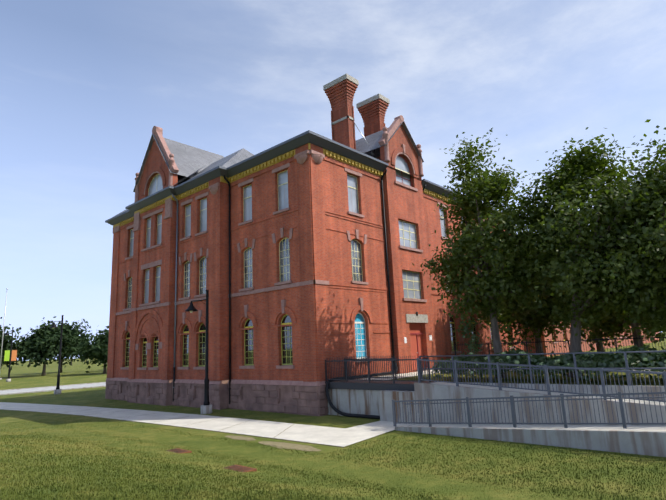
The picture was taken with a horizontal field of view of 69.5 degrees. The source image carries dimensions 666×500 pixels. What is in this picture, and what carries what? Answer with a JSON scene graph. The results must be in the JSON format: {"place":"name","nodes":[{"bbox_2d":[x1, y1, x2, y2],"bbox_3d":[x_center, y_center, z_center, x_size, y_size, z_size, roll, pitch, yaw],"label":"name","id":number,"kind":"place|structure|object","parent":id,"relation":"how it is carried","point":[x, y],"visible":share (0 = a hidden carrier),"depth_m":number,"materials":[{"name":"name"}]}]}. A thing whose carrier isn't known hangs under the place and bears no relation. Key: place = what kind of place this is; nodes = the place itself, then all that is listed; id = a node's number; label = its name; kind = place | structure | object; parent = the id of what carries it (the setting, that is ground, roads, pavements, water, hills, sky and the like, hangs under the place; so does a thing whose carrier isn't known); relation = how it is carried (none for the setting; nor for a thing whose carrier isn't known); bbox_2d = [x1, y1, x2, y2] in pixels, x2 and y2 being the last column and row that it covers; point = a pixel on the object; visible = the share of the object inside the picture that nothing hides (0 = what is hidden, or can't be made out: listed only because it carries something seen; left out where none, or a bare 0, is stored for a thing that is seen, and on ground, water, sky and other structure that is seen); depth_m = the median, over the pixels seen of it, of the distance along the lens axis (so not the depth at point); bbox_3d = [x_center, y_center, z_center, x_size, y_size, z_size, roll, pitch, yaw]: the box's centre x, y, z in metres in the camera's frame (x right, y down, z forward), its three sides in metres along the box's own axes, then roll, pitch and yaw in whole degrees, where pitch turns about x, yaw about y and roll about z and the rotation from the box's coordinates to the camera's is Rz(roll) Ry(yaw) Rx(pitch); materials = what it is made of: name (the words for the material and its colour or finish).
{"place":"outdoors","nodes":[
{"label":"outdoors","id":0,"kind":"place"},
{"bbox_2d":[0,383,105,393],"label":"road","id":1,"kind":"structure","parent":0,"point":[51,388],"depth_m":51.17,"materials":[{"name":"grey concrete"}]},
{"bbox_2d":[107,79,528,381],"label":"brick walls","id":2,"kind":"structure","parent":0,"point":[318,219],"depth_m":28.20,"materials":[{"name":"red brick"}]},
{"bbox_2d":[113,143,494,227],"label":"cornice dentils","id":3,"kind":"object","parent":2,"relation":"attached to","point":[290,154],"visible":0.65,"depth_m":28.94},
{"bbox_2d":[404,335,431,342],"bbox_3d":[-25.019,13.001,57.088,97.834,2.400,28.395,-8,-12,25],"label":"white sign","id":4,"kind":"object","parent":2,"relation":"attached to","point":[430,338],"visible":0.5,"depth_m":28.18,"materials":[{"name":"white"}]},
{"bbox_2d":[0,332,665,499],"bbox_3d":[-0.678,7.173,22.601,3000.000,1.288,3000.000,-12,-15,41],"label":"lawn","id":5,"kind":"structure","parent":0,"point":[24,376],"depth_m":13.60,"materials":[{"name":"green plant"}]},
{"bbox_2d":[0,288,7,370],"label":"grey pole","id":6,"kind":"object","parent":5,"relation":"on","point":[3,332],"visible":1,"depth_m":77.11,"materials":[{"name":"grey metal"}]},
{"bbox_2d":[0,316,108,372],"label":"treeline","id":7,"kind":"object","parent":5,"relation":"on","point":[41,344],"visible":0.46,"depth_m":81.65,"materials":[{"name":"green plant"}]},
{"bbox_2d":[0,378,211,413],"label":"concrete foot","id":8,"kind":"object","parent":5,"relation":"on","point":[206,409],"visible":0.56,"depth_m":25.08},
{"bbox_2d":[5,290,209,404],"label":"lamp posts","id":9,"kind":"object","parent":5,"relation":"on","point":[191,307],"visible":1,"depth_m":26.32,"materials":[{"name":"black metal"}]},
{"bbox_2d":[4,350,9,360],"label":"green banner","id":10,"kind":"object","parent":9,"relation":"attached to","point":[7,355],"visible":1,"depth_m":68.63,"materials":[{"name":"green fabric"}]},
{"bbox_2d":[11,350,16,360],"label":"orange banner","id":11,"kind":"object","parent":9,"relation":"attached to","point":[14,355],"visible":1,"depth_m":69.27,"materials":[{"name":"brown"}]},
{"bbox_2d":[0,403,343,450],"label":"dirt","id":12,"kind":"structure","parent":5,"relation":"on","point":[291,446],"depth_m":16.94,"materials":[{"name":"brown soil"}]},
{"bbox_2d":[167,448,256,471],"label":"dirt patches","id":13,"kind":"object","parent":5,"relation":"on","point":[248,470],"visible":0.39,"depth_m":12.11,"materials":[{"name":"brown soil"}]},
{"bbox_2d":[105,380,328,415],"bbox_3d":[-5.123,9.652,33.748,22.234,1.700,13.052,-12,-15,41],"label":"stone foundation","id":14,"kind":"object","parent":5,"relation":"on","point":[301,400],"visible":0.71,"depth_m":26.74,"materials":[{"name":"grey stone"}]},
{"bbox_2d":[172,169,425,418],"bbox_3d":[-1.100,2.419,30.459,15.521,13.640,10.825,-11,-14,36],"label":"pipe","id":15,"kind":"object","parent":5,"relation":"on","point":[334,408],"depth_m":28.25,"materials":[{"name":"black metal"}]},
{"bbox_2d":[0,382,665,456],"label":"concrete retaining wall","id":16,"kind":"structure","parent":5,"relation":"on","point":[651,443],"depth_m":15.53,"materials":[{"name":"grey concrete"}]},
{"bbox_2d":[325,355,432,390],"bbox_3d":[2.057,5.577,21.934,5.400,1.440,1.480,-12,-15,41],"label":"platform fence","id":17,"kind":"object","parent":16,"relation":"on","point":[372,386],"visible":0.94,"depth_m":21.45,"materials":[{"name":"grey metal"}]},
{"bbox_2d":[332,380,434,383],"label":"landing deck","id":18,"kind":"structure","parent":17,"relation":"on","point":[396,382],"depth_m":21.43,"materials":[{"name":"grey"}]},
{"bbox_2d":[392,350,665,428],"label":"ramp railings","id":19,"kind":"object","parent":16,"relation":"on","point":[454,368],"visible":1,"depth_m":15.89,"materials":[{"name":"grey metal"}]},
{"bbox_2d":[29,180,665,377],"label":"tree trunks","id":20,"kind":"object","parent":5,"relation":"on","point":[575,344],"visible":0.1,"depth_m":21.80,"materials":[{"name":"brown plant"}]},
{"bbox_2d":[412,119,665,350],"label":"tree crowns","id":21,"kind":"object","parent":20,"relation":"attached to","point":[532,259],"visible":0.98,"depth_m":20.74,"materials":[{"name":"green plant"}]},
{"bbox_2d":[106,115,626,385],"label":"stone trim","id":22,"kind":"structure","parent":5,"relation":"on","point":[300,157],"depth_m":29.99,"materials":[{"name":"brown stone"}]},
{"bbox_2d":[115,121,445,227],"bbox_3d":[19.264,1.901,62.290,24.300,12.400,86.320,-12,-15,41],"label":"roof slate","id":23,"kind":"object","parent":22,"relation":"on","point":[191,162],"visible":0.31,"depth_m":34.42,"materials":[{"name":"grey stone"}]},
{"bbox_2d":[127,167,447,307],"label":"window frames","id":24,"kind":"object","parent":22,"relation":"on","point":[279,248],"visible":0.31,"depth_m":29.81,"materials":[{"name":"beige"}]},
{"bbox_2d":[133,188,442,283],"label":"window","id":25,"kind":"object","parent":22,"relation":"on","point":[284,202],"visible":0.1,"depth_m":31.64,"materials":[{"name":"grey"}]},
{"bbox_2d":[128,239,448,307],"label":"window panes","id":26,"kind":"object","parent":22,"relation":"on","point":[284,245],"visible":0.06,"depth_m":27.38,"materials":[{"name":"glass"}]},
{"bbox_2d":[130,156,462,302],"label":"windows","id":27,"kind":"structure","parent":22,"relation":"on","point":[156,182],"depth_m":30.61,"materials":[{"name":"grey glass"}]},
{"bbox_2d":[105,130,507,229],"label":"cornice","id":28,"kind":"structure","parent":22,"relation":"attached to","point":[302,139],"depth_m":28.69,"materials":[{"name":"black metal"}]},
{"bbox_2d":[334,107,382,135],"bbox_3d":[1.851,-8.933,33.732,1.226,0.700,3.976,-12,-15,41],"label":"recessed panel","id":29,"kind":"object","parent":22,"relation":"attached to","point":[343,113],"visible":0.83,"depth_m":32.59,"materials":[{"name":"brown brick"}]},
{"bbox_2d":[125,314,591,366],"bbox_3d":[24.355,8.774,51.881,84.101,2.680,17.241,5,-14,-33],"label":"arched windows","id":30,"kind":"structure","parent":22,"relation":"attached to","point":[249,356],"depth_m":28.92,"materials":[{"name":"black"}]},
{"bbox_2d":[355,314,365,356],"bbox_3d":[1.397,4.606,25.953,0.001,2.470,1.160,-12,-15,41],"label":"arched window","id":31,"kind":"structure","parent":22,"relation":"attached to","point":[359,333],"depth_m":26.04,"materials":[{"name":"blue glass"}]},
{"bbox_2d":[355,313,366,358],"bbox_3d":[1.417,4.602,25.935,0.014,2.470,1.160,-12,-15,41],"label":"window frame","id":32,"kind":"object","parent":22,"relation":"attached to","point":[356,323],"visible":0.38,"depth_m":26.12,"materials":[{"name":"white"}]},
{"bbox_2d":[323,73,427,322],"bbox_3d":[2.912,-3.354,32.004,4.310,16.500,4.870,-12,-15,41],"label":"capstone","id":33,"kind":"object","parent":22,"relation":"on","point":[414,318],"visible":0.44,"depth_m":32.28,"materials":[{"name":"grey stone"}]},
{"bbox_2d":[127,321,623,342],"bbox_3d":[24.339,8.591,51.932,84.122,2.300,17.098,5,-14,-33],"label":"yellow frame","id":34,"kind":"object","parent":22,"relation":"on","point":[290,323],"depth_m":30.11,"materials":[{"name":"yellow"}]},
{"bbox_2d":[354,122,417,352],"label":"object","id":35,"kind":"object","parent":22,"relation":"attached to","point":[372,152],"visible":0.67,"depth_m":31.70,"materials":[{"name":"grey metal"}]},
{"bbox_2d":[396,155,422,357],"bbox_3d":[4.722,0.526,30.244,0.100,13.750,2.140,-12,-15,41],"label":"window and door frames","id":36,"kind":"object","parent":22,"relation":"attached to","point":[416,334],"visible":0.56,"depth_m":29.81,"materials":[{"name":"red"}]},
{"bbox_2d":[409,323,423,370],"bbox_3d":[5.014,5.880,29.266,0.060,2.850,1.800,-12,-15,41],"label":"door","id":37,"kind":"structure","parent":22,"relation":"attached to","point":[415,327],"depth_m":29.37,"materials":[{"name":"brown wood"}]},
{"bbox_2d":[166,312,665,471],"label":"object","id":38,"kind":"object","parent":5,"relation":"on","point":[526,342],"visible":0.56,"depth_m":26.56,"materials":[{"name":"black"}]},
{"bbox_2d":[527,322,658,356],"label":"building","id":39,"kind":"structure","parent":5,"relation":"on","point":[567,335],"depth_m":45.52,"materials":[{"name":"brick"}]},
{"bbox_2d":[0,369,665,446],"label":"sidewalk paving","id":40,"kind":"structure","parent":0,"point":[343,437],"depth_m":19.27,"materials":[{"name":"grey concrete"}]},
{"bbox_2d":[0,0,665,360],"label":"sky","id":41,"kind":"structure","parent":0,"point":[85,85],"materials":[{"name":"blue"}]},
{"bbox_2d":[327,389,415,421],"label":"ramp walls","id":42,"kind":"structure","parent":0,"point":[371,402],"depth_m":21.10,"materials":[{"name":"grey concrete"}]},
{"bbox_2d":[362,340,665,385],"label":"planting bed","id":43,"kind":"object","parent":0,"point":[591,380],"depth_m":20.05,"materials":[{"name":"green plant"}]},
{"bbox_2d":[431,316,665,382],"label":"hedge","id":44,"kind":"object","parent":43,"relation":"on","point":[614,360],"depth_m":18.25,"materials":[{"name":"green plant"}]}
]}

